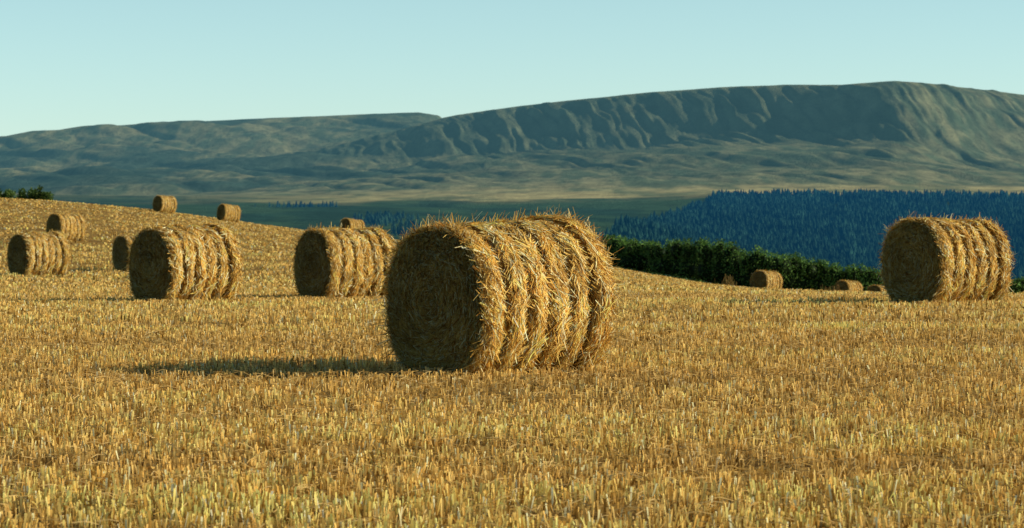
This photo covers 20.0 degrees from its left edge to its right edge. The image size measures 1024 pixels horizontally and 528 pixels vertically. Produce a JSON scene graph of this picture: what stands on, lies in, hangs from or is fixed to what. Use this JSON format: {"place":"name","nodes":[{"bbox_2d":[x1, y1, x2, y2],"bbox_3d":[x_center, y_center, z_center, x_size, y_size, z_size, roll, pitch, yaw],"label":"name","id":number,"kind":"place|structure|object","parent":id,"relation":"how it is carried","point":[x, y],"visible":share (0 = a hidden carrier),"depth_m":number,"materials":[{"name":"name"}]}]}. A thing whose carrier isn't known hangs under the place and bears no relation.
{"place":"outdoors","nodes":[
{"label":"outdoors","id":0,"kind":"place"},
{"bbox_2d":[0,81,1023,282],"bbox_3d":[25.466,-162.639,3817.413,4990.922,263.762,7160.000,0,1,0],"label":"mountain and valley terrain","id":1,"kind":"structure","parent":0,"point":[604,162],"depth_m":4681.61,"materials":[{"name":"green plant"}]},
{"bbox_2d":[254,191,998,237],"bbox_3d":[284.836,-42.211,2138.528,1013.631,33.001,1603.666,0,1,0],"label":"distant trees","id":2,"kind":"object","parent":1,"relation":"on","point":[381,218],"visible":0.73,"depth_m":1873.57,"materials":[{"name":"green plant"}]},
{"bbox_2d":[598,188,1023,281],"bbox_3d":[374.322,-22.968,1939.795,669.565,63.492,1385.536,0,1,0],"label":"conifer forest","id":3,"kind":"object","parent":1,"relation":"on","point":[784,222],"visible":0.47,"depth_m":2147.41,"materials":[{"name":"blue plant"}]},
{"bbox_2d":[0,198,1023,527],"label":"stubble field ground","id":4,"kind":"structure","parent":0,"point":[96,213],"depth_m":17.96,"materials":[{"name":"yellow plant"}]},
{"bbox_2d":[0,185,53,200],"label":"shrub row","id":5,"kind":"object","parent":4,"relation":"on","point":[34,194],"visible":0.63,"depth_m":236.52,"materials":[{"name":"green plant"}]},
{"bbox_2d":[5,228,71,275],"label":"hay bale","id":6,"kind":"object","parent":4,"relation":"on","point":[36,253],"visible":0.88,"depth_m":86.96,"materials":[{"name":"plant"}]},
{"bbox_2d":[46,212,87,241],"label":"hay bale","id":7,"kind":"object","parent":4,"relation":"on","point":[72,226],"visible":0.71,"depth_m":133.99,"materials":[{"name":"plant"}]},
{"bbox_2d":[111,233,137,270],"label":"hay bale","id":8,"kind":"object","parent":4,"relation":"on","point":[120,248],"visible":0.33,"depth_m":94.95,"materials":[{"name":"plant"}]},
{"bbox_2d":[152,195,177,212],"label":"hay bale","id":9,"kind":"object","parent":4,"relation":"on","point":[163,203],"visible":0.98,"depth_m":221.91,"materials":[{"name":"plant"}]},
{"bbox_2d":[124,218,246,301],"bbox_3d":[-5.630,-0.033,49.934,1.650,1.548,1.724,-1,1,-40],"label":"hay bale","id":10,"kind":"object","parent":4,"relation":"on","point":[183,262],"visible":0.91,"depth_m":49.46,"materials":[{"name":"plant"}]},
{"bbox_2d":[216,203,241,221],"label":"hay bale","id":11,"kind":"object","parent":4,"relation":"on","point":[228,212],"visible":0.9,"depth_m":218.93,"materials":[{"name":"plant"}]},
{"bbox_2d":[291,222,397,297],"bbox_3d":[-3.131,-0.025,53.945,1.660,1.527,1.727,0,1,-35],"label":"hay bale","id":12,"kind":"object","parent":4,"relation":"on","point":[335,262],"visible":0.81,"depth_m":53.42,"materials":[{"name":"plant"}]},
{"bbox_2d":[339,217,364,229],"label":"hay bale","id":13,"kind":"object","parent":4,"relation":"on","point":[348,222],"visible":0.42,"depth_m":221.93,"materials":[{"name":"plant"}]},
{"bbox_2d":[371,206,626,376],"bbox_3d":[-0.123,0.247,25.325,1.698,1.558,1.761,-1,2,-39],"label":"hay bale","id":14,"kind":"object","parent":4,"relation":"on","point":[530,292],"visible":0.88,"depth_m":24.84,"materials":[{"name":"plant"}]},
{"bbox_2d":[717,274,736,285],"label":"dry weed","id":15,"kind":"object","parent":4,"relation":"on","point":[728,282],"visible":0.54,"depth_m":196.03,"materials":[{"name":"brown plant"}]},
{"bbox_2d":[750,269,782,288],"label":"hay bale","id":16,"kind":"object","parent":4,"relation":"on","point":[769,279],"visible":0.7,"depth_m":178.00,"materials":[{"name":"plant"}]},
{"bbox_2d":[602,233,1023,292],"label":"hedge","id":17,"kind":"object","parent":4,"relation":"on","point":[702,260],"visible":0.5,"depth_m":216.95,"materials":[{"name":"green plant"}]},
{"bbox_2d":[834,280,864,291],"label":"hay bale","id":18,"kind":"object","parent":4,"relation":"on","point":[853,285],"visible":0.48,"depth_m":186.03,"materials":[{"name":"plant"}]},
{"bbox_2d":[866,284,886,291],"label":"hay bale","id":19,"kind":"object","parent":4,"relation":"on","point":[877,288],"visible":0.29,"depth_m":199.93,"materials":[{"name":"plant"}]},
{"bbox_2d":[874,211,1015,304],"bbox_3d":[6.786,-0.067,45.425,1.726,1.562,1.779,0,1,-34],"label":"hay bale","id":20,"kind":"object","parent":4,"relation":"on","point":[925,258],"visible":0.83,"depth_m":44.95,"materials":[{"name":"plant"}]},
{"bbox_2d":[0,0,1023,135],"label":"sky","id":21,"kind":"structure","parent":0,"point":[64,64],"materials":[{"name":"blue"}]}
]}

